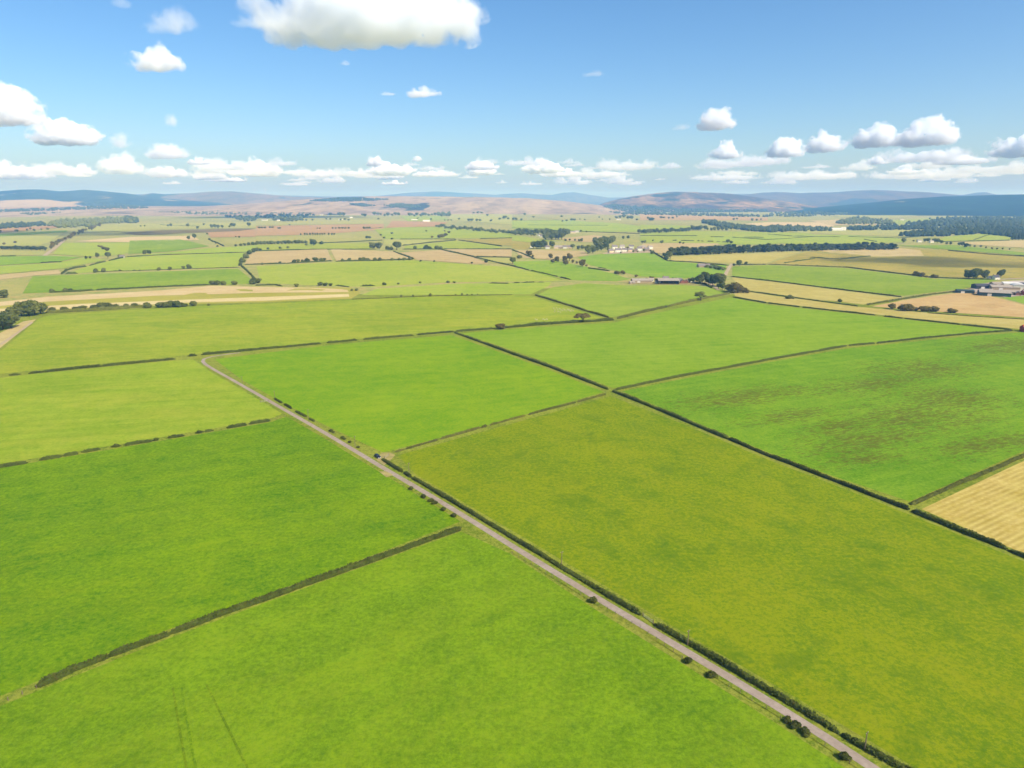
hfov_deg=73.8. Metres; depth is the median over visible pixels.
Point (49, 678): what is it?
hedge
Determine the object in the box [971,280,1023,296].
farmyard
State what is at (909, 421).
field
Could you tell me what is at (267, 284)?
hedge
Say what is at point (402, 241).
field
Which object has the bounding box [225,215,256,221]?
woodland
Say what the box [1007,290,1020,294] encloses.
barn
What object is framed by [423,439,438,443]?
hedge
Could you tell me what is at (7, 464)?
hedge
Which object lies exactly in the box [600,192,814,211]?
hills
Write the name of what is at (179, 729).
wheel track
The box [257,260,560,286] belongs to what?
field
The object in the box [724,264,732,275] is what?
road
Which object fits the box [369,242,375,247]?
broadleaf tree
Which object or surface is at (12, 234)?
field
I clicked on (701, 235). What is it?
field
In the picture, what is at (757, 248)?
conifer
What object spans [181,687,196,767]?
wheel track
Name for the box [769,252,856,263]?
field
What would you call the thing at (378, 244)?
broadleaf tree
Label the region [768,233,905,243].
field
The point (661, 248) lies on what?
field
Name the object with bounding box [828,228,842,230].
barn
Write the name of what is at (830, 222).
field
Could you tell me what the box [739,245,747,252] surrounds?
conifer
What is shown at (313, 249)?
hedge
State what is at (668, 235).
hedge
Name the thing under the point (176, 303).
bush
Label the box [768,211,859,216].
woodland
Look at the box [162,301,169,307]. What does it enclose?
bush
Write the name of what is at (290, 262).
hedge
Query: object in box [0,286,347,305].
field
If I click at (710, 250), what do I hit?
conifer
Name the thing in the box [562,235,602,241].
field
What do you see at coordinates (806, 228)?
woodland
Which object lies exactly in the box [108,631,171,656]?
hedge
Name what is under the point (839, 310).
hedge
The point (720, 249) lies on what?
conifer
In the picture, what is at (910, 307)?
bush
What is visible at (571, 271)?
field
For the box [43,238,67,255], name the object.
road
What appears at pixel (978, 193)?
hills
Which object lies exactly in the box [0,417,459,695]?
field
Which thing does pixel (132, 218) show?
woodland
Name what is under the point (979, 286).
barn
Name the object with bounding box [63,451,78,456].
hedge
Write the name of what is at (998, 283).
barn
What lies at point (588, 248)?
broadleaf tree
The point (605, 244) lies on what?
broadleaf tree
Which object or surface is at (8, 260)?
field
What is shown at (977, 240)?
hedge
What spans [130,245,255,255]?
field
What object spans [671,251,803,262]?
field
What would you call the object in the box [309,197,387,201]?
woodland
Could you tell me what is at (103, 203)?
woodland
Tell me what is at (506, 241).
field
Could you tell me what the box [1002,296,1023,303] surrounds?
field
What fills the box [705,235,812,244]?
field
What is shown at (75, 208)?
woodland
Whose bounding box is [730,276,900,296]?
hedge
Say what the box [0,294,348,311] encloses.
field
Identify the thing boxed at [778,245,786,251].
conifer
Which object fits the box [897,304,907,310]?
bush
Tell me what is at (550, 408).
hedge
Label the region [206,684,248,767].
wheel track
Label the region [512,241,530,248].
field
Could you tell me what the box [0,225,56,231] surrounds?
field
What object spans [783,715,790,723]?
bush
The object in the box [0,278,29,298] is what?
field
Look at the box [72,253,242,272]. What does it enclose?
field
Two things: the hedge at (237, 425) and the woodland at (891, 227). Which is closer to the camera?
the hedge at (237, 425)
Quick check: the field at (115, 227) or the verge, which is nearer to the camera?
the verge
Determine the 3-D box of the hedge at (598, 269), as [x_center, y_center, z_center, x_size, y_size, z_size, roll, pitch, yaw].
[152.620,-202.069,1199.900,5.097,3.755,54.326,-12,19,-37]
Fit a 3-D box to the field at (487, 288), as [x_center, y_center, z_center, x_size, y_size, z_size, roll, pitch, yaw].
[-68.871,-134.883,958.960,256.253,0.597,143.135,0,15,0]
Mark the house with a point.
(995, 277)
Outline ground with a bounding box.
[0,212,1023,767]
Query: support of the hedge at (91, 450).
on the ground
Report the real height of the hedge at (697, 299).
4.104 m
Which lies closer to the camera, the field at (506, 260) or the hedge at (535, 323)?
the hedge at (535, 323)
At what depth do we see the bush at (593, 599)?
209.80 m
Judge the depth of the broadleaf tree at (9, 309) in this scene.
718.86 m
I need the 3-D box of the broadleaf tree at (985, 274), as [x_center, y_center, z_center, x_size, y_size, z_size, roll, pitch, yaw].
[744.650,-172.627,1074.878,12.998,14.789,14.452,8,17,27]
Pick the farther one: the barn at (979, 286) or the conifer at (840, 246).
the conifer at (840, 246)
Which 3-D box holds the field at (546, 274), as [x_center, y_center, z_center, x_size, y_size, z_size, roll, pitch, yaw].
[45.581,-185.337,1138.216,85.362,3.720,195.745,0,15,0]
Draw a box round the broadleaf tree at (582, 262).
[579,259,585,266]
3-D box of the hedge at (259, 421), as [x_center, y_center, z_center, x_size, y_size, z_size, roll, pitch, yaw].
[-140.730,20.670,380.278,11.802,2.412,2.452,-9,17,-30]
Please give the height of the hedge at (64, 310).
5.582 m
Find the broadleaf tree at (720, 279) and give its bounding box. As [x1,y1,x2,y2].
[716,274,726,283]
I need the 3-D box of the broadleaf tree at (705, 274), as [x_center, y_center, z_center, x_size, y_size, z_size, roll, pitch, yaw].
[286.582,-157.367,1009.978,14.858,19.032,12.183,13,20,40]
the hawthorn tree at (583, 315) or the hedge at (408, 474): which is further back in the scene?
the hawthorn tree at (583, 315)
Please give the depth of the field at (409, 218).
4549.46 m
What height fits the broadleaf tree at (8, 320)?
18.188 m
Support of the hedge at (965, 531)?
on the ground
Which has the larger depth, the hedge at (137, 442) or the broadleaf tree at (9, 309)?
the broadleaf tree at (9, 309)
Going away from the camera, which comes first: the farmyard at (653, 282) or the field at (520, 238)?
the farmyard at (653, 282)
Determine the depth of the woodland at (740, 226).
2877.87 m
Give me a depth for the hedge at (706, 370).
501.26 m
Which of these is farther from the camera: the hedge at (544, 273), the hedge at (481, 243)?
the hedge at (481, 243)
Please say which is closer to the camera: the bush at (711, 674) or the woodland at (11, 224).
the bush at (711, 674)
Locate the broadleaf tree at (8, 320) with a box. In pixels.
[0,311,14,329]
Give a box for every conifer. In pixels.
[677,248,684,254]
[684,246,691,254]
[707,246,714,253]
[717,245,722,253]
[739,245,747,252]
[755,245,761,251]
[761,244,769,251]
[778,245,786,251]
[799,244,807,250]
[836,243,844,249]
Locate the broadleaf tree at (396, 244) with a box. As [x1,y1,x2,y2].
[392,241,401,249]
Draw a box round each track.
[0,322,32,344]
[172,687,187,767]
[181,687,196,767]
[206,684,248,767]
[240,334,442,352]
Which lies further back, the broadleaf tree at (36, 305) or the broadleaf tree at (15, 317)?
the broadleaf tree at (36, 305)
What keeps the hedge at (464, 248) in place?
on the ground
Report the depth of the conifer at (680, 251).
1458.00 m
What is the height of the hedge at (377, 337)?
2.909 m
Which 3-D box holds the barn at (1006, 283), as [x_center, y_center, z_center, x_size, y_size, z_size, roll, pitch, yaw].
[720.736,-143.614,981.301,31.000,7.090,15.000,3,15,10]
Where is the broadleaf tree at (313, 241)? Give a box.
[309,239,316,244]
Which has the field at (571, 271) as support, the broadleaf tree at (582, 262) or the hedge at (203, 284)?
the broadleaf tree at (582, 262)
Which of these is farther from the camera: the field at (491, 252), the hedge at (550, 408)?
the field at (491, 252)
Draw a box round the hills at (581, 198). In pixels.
[134,191,1018,204]
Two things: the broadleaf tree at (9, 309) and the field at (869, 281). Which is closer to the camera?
the broadleaf tree at (9, 309)
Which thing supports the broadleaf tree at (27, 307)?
on the ground
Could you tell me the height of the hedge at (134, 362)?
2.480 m
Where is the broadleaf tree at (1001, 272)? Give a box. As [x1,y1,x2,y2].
[997,269,1005,275]
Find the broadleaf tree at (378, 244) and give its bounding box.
[375,242,382,247]
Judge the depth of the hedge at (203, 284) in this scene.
964.84 m
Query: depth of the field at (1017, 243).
1919.89 m
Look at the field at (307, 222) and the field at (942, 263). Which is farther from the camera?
the field at (307, 222)
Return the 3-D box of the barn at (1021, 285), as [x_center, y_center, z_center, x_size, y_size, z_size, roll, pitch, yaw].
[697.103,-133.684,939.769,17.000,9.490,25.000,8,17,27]
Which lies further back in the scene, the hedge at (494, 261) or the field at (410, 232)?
the field at (410, 232)
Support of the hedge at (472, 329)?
on the ground
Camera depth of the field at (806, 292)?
914.62 m
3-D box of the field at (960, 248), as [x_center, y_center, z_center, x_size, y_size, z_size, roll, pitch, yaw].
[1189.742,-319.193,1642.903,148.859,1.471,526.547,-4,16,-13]
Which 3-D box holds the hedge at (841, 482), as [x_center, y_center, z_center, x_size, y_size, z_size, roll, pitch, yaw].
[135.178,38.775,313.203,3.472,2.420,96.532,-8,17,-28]
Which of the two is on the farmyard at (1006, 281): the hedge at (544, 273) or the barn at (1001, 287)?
the barn at (1001, 287)
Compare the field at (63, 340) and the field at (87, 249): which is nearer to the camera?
the field at (63, 340)
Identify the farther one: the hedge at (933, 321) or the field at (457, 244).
the field at (457, 244)
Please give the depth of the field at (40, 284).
1059.62 m
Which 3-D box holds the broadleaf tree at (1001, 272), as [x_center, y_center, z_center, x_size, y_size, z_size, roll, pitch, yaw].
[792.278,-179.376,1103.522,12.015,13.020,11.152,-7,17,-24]
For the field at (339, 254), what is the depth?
1500.03 m
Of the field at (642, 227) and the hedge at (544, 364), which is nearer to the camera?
the hedge at (544, 364)
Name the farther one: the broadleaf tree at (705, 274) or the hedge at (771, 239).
the hedge at (771, 239)
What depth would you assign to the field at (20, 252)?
1569.59 m
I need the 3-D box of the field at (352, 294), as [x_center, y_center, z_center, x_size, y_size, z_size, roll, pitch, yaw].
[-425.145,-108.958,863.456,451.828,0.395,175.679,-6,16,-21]
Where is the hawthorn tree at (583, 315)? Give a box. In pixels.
[573,313,590,319]
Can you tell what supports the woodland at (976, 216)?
on the ground
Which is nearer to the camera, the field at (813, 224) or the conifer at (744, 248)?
the conifer at (744, 248)
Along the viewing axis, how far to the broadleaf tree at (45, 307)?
741.15 m
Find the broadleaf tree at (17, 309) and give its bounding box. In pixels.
[11,301,24,315]
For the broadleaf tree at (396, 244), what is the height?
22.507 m
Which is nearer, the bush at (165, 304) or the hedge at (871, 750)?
the hedge at (871, 750)
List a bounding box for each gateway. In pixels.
[376,453,394,464]
[380,471,392,476]
[637,614,655,625]
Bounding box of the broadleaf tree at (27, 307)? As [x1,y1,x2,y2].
[16,299,34,315]
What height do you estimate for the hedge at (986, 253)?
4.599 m
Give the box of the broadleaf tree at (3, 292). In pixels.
[0,289,8,296]
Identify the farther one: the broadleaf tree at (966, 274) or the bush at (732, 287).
the broadleaf tree at (966, 274)
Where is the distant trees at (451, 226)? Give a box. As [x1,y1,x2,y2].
[272,211,637,235]
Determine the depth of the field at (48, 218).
4718.90 m
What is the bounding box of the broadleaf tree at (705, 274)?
[701,272,709,279]
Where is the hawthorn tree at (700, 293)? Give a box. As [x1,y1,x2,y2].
[694,291,706,299]
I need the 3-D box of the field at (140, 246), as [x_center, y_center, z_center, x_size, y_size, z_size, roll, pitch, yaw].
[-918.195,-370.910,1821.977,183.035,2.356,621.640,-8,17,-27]
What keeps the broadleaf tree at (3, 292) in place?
on the field at (14, 287)
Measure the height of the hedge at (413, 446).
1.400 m
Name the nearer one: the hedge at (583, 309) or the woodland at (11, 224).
the hedge at (583, 309)
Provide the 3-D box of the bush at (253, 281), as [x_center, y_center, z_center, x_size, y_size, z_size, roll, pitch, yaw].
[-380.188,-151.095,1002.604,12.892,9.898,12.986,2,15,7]
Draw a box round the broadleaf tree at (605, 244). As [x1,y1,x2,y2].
[603,242,608,248]
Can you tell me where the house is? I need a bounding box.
[991,274,999,279]
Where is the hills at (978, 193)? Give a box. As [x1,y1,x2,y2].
[964,192,995,195]
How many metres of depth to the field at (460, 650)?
171.80 m
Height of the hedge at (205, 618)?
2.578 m
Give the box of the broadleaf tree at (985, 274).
[981,270,989,277]
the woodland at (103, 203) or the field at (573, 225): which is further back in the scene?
the woodland at (103, 203)
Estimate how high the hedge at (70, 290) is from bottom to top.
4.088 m
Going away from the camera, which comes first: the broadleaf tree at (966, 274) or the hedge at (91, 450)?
the hedge at (91, 450)
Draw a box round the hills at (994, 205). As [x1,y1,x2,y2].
[789,194,1023,216]
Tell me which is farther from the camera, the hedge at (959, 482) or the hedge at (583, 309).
the hedge at (583, 309)
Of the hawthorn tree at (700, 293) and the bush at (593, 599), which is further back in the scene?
the hawthorn tree at (700, 293)
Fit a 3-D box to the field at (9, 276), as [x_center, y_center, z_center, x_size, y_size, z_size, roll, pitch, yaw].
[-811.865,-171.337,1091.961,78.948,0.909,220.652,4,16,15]
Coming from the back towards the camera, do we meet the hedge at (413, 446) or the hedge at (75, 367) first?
the hedge at (75, 367)
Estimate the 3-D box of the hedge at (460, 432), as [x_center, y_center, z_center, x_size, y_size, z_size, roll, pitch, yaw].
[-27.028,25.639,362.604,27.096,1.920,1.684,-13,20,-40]
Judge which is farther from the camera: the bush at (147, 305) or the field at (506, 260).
the field at (506, 260)
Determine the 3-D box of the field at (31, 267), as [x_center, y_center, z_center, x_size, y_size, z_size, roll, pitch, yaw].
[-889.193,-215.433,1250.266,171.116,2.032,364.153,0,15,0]
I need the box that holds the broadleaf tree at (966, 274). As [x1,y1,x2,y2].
[964,269,969,277]
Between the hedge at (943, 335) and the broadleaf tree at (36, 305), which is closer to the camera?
the hedge at (943, 335)
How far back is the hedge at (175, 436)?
356.59 m
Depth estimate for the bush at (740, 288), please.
905.80 m
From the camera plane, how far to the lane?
204.82 m
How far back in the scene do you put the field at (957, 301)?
817.41 m
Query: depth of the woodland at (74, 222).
3559.78 m
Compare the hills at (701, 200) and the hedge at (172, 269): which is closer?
the hedge at (172, 269)
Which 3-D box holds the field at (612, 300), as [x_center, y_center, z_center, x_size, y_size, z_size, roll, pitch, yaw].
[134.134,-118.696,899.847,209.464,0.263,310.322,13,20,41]
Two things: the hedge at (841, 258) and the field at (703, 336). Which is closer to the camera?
the field at (703, 336)
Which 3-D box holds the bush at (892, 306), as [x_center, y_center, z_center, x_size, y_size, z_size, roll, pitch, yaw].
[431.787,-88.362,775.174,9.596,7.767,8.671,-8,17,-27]
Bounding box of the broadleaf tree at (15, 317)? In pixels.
[3,312,20,327]
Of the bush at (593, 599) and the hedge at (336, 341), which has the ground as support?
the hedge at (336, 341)
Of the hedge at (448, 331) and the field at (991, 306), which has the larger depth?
the field at (991, 306)
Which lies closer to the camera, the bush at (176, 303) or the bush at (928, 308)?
the bush at (928, 308)
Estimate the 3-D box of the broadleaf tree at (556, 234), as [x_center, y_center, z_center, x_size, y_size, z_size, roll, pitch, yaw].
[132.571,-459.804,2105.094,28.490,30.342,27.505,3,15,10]
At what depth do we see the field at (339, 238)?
2159.84 m
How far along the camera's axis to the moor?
6631.03 m
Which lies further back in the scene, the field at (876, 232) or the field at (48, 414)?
the field at (876, 232)
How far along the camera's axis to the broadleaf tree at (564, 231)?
2284.77 m
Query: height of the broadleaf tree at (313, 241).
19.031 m
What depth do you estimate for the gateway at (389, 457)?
328.80 m
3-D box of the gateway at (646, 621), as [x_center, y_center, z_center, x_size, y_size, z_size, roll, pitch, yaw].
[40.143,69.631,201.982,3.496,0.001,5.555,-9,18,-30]
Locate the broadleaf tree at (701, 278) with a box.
[697,274,704,283]
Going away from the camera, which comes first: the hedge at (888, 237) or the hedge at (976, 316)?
the hedge at (976, 316)
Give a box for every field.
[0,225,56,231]
[0,230,66,235]
[0,232,62,245]
[0,250,44,255]
[0,256,79,264]
[0,258,104,273]
[0,270,60,279]
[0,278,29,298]
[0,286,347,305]
[0,286,359,314]
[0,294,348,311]
[0,295,601,373]
[0,319,35,347]
[0,359,281,463]
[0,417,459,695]
[0,532,843,767]
[23,269,249,292]
[37,216,111,220]
[54,242,162,255]
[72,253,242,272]
[83,236,198,241]
[84,224,127,231]
[121,229,249,234]
[128,222,255,230]
[128,239,206,253]
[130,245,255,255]
[206,229,255,236]
[215,335,602,451]
[218,238,255,244]
[245,249,331,263]
[256,220,383,224]
[256,224,383,235]
[256,234,375,242]
[256,243,371,249]
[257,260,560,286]
[331,249,407,260]
[362,282,550,294]
[375,227,511,238]
[384,239,445,244]
[386,221,446,227]
[397,396,1023,767]
[401,216,447,220]
[401,250,488,263]
[405,241,499,248]
[447,249,511,256]
[449,214,511,224]
[463,297,996,387]
[465,238,511,245]
[478,258,511,264]
[512,220,639,231]
[512,235,558,241]
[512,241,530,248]
[513,260,627,280]
[517,250,587,259]
[518,214,639,224]
[521,268,568,280]
[539,283,724,316]
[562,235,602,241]
[578,253,725,277]
[623,332,1023,500]
[640,214,767,220]
[640,225,692,229]
[640,231,810,242]
[642,243,719,253]
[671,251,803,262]
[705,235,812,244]
[732,265,995,295]
[733,278,893,303]
[734,292,1023,328]
[748,222,833,226]
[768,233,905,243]
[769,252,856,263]
[787,230,911,236]
[789,248,1023,277]
[811,219,879,224]
[813,248,923,256]
[835,215,915,217]
[874,293,1023,316]
[893,218,931,224]
[898,245,1023,254]
[923,461,1023,551]
[940,233,1010,240]
[965,240,1023,247]
[966,304,1004,308]
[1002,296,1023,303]
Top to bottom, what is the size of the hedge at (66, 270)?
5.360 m
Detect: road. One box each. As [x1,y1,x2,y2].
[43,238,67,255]
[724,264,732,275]
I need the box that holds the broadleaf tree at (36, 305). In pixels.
[30,300,42,314]
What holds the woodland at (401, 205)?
on the moor
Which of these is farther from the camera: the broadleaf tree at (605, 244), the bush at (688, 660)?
the broadleaf tree at (605, 244)
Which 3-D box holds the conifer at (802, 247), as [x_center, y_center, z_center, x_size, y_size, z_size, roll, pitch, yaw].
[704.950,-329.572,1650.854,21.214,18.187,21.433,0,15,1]
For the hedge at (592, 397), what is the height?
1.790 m
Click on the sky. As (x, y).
(327, 98)
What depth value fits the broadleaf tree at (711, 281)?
979.85 m
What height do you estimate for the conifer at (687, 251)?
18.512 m
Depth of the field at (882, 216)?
5147.03 m
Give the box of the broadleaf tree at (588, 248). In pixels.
[584,245,592,252]
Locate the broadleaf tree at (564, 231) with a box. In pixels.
[562,228,568,234]
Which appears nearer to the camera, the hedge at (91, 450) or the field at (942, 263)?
the hedge at (91, 450)
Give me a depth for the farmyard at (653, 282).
1010.04 m
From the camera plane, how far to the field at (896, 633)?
231.91 m
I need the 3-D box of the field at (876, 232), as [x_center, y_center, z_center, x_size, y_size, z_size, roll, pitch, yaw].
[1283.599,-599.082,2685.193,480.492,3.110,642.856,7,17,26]
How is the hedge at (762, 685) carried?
on the verge
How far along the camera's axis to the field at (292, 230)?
2884.55 m
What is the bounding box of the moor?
[0,196,639,216]
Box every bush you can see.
[96,302,105,306]
[143,302,151,307]
[155,302,162,307]
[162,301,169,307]
[172,300,181,306]
[248,278,256,283]
[495,323,504,328]
[589,596,597,602]
[684,657,692,663]
[706,670,717,677]
[727,282,740,292]
[736,285,744,292]
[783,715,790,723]
[789,720,801,728]
[800,726,809,737]
[838,751,851,761]
[888,303,895,308]
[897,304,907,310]
[905,304,912,310]
[924,306,932,310]
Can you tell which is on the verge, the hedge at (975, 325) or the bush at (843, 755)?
the bush at (843, 755)
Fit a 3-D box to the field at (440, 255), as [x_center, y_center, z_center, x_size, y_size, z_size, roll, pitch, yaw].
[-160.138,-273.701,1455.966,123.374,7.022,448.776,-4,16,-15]
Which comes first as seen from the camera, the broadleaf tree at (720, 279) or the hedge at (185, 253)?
the broadleaf tree at (720, 279)
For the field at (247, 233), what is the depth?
2524.90 m
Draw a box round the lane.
[201,352,879,767]
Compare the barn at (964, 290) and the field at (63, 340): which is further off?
the barn at (964, 290)
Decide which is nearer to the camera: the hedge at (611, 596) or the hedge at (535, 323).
the hedge at (611, 596)
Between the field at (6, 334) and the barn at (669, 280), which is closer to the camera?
the field at (6, 334)
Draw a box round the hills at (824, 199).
[744,190,963,206]
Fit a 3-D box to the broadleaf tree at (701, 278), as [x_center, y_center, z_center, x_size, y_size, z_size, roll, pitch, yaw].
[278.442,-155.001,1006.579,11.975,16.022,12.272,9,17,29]
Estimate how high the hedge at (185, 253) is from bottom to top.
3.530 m
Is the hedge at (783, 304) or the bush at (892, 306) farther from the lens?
the hedge at (783, 304)
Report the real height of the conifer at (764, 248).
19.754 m
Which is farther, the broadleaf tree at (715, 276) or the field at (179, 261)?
the field at (179, 261)
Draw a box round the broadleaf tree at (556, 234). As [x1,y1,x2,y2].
[550,230,558,239]
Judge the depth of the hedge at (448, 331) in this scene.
633.74 m
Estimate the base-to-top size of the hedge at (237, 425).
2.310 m
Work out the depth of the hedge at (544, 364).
520.75 m
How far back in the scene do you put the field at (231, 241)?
2027.44 m
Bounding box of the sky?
[0,0,1023,197]
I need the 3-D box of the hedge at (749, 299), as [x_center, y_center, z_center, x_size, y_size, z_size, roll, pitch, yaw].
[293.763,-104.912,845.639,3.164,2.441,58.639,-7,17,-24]
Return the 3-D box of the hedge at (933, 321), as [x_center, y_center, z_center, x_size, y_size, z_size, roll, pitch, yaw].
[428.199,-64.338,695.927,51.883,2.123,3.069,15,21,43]
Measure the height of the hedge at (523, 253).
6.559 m
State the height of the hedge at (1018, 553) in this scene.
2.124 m
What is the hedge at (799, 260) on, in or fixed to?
on the ground
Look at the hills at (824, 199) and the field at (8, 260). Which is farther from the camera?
the hills at (824, 199)
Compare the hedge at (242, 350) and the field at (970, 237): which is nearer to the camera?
the hedge at (242, 350)
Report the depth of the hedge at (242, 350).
562.82 m
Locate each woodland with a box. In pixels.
[0,205,147,211]
[0,221,46,228]
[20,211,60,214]
[47,216,135,227]
[81,201,139,205]
[120,215,138,222]
[158,210,304,214]
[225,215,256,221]
[255,213,307,220]
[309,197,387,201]
[350,203,374,206]
[384,203,419,207]
[603,204,768,211]
[609,211,768,216]
[701,219,795,231]
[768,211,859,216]
[769,224,832,230]
[835,215,895,224]
[846,224,927,229]
[898,225,1023,236]
[905,216,1023,228]
[929,215,1023,219]
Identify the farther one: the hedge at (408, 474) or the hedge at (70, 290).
the hedge at (70, 290)
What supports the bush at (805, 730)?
on the verge
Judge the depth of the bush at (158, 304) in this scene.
784.81 m
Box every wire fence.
[516,554,583,595]
[603,604,682,658]
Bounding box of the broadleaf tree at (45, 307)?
[38,302,47,313]
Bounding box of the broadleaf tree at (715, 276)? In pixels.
[712,273,721,285]
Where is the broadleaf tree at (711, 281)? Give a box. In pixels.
[709,274,716,285]
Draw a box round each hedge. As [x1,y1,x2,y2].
[0,461,27,467]
[28,364,101,373]
[35,653,110,687]
[39,454,62,460]
[46,304,143,312]
[49,288,93,292]
[61,265,86,273]
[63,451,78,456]
[81,447,99,452]
[96,283,208,289]
[97,267,237,271]
[101,358,174,366]
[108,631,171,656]
[124,439,152,445]
[127,252,242,256]
[168,434,184,438]
[169,526,461,634]
[201,342,320,354]
[226,422,246,428]
[241,265,255,278]
[244,260,331,264]
[248,418,269,424]
[255,283,281,285]
[259,248,375,250]
[295,410,306,416]
[318,239,380,242]
[327,338,356,342]
[335,259,412,261]
[352,294,511,299]
[363,334,413,339]
[381,458,402,472]
[402,239,455,245]
[403,471,411,477]
[406,443,422,448]
[407,248,510,248]
[411,476,641,615]
[417,330,453,334]
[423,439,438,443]
[440,426,480,438]
[441,249,473,256]
[454,331,607,389]
[456,327,493,331]
[460,240,500,245]
[473,256,515,265]
[476,255,510,257]
[491,415,524,424]
[497,318,613,328]
[512,249,534,258]
[528,402,575,414]
[531,270,557,276]
[535,294,608,317]
[553,230,639,233]
[577,393,605,402]
[588,267,608,270]
[612,390,728,438]
[615,345,846,389]
[617,305,667,318]
[640,235,696,235]
[654,622,839,734]
[668,260,727,265]
[668,292,729,306]
[728,437,909,509]
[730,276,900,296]
[733,296,766,302]
[734,236,815,239]
[750,291,857,305]
[768,264,991,279]
[768,302,799,306]
[771,234,837,236]
[784,258,814,262]
[802,306,874,314]
[811,255,869,258]
[841,732,912,767]
[848,236,919,237]
[848,342,874,345]
[866,290,954,304]
[877,329,1012,343]
[904,318,960,324]
[910,453,1023,504]
[911,508,1007,549]
[928,312,1022,318]
[935,239,1009,241]
[948,250,1023,256]
[961,324,1008,329]
[1007,549,1023,557]
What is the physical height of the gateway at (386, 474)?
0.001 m
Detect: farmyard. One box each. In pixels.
[603,251,649,253]
[625,280,697,283]
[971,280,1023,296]
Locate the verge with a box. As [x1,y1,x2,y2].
[195,358,887,767]
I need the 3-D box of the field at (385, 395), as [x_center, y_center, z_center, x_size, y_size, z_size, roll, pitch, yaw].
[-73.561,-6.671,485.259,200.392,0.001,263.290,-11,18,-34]
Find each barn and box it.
[631,278,651,282]
[657,278,679,283]
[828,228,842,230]
[955,289,974,292]
[971,283,994,288]
[977,289,1011,296]
[989,282,1003,284]
[989,284,1020,289]
[1002,281,1018,284]
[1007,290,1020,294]
[1010,283,1023,290]
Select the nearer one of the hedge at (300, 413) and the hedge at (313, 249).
the hedge at (300, 413)
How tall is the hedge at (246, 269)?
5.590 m
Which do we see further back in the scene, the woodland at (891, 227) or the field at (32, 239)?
the woodland at (891, 227)
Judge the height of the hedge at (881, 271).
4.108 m
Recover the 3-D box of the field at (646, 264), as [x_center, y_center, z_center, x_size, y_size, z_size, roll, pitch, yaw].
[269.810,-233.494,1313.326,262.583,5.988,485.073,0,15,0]
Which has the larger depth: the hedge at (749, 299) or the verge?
the hedge at (749, 299)
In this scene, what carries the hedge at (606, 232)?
on the ground
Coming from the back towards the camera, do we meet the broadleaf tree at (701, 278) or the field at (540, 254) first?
the field at (540, 254)
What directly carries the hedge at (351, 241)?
on the ground
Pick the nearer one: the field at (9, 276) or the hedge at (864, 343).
the hedge at (864, 343)
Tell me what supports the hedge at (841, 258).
on the ground
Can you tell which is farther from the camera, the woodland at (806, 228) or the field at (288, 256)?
the woodland at (806, 228)
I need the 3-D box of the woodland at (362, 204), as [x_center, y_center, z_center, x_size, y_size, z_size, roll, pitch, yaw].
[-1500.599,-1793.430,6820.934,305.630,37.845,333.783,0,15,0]
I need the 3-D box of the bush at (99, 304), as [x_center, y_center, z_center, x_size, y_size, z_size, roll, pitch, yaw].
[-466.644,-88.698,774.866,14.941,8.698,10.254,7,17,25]
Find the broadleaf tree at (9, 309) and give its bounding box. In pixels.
[5,307,17,314]
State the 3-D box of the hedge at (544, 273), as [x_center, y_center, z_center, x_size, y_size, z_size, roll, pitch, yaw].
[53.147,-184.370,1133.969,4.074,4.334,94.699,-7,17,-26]
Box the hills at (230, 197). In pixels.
[139,191,336,203]
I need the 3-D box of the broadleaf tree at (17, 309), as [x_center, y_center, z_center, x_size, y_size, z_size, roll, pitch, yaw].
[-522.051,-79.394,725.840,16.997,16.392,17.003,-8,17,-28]
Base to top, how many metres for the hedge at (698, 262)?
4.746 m
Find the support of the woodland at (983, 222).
on the ground
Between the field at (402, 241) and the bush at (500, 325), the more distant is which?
the field at (402, 241)
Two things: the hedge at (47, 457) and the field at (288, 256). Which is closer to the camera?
the hedge at (47, 457)
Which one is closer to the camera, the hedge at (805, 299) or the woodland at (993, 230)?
the hedge at (805, 299)
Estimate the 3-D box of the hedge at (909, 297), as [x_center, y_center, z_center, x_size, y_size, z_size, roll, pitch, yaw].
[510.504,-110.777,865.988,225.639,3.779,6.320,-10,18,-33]
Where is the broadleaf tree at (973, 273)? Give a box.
[969,268,978,277]
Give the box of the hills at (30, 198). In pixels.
[0,189,234,206]

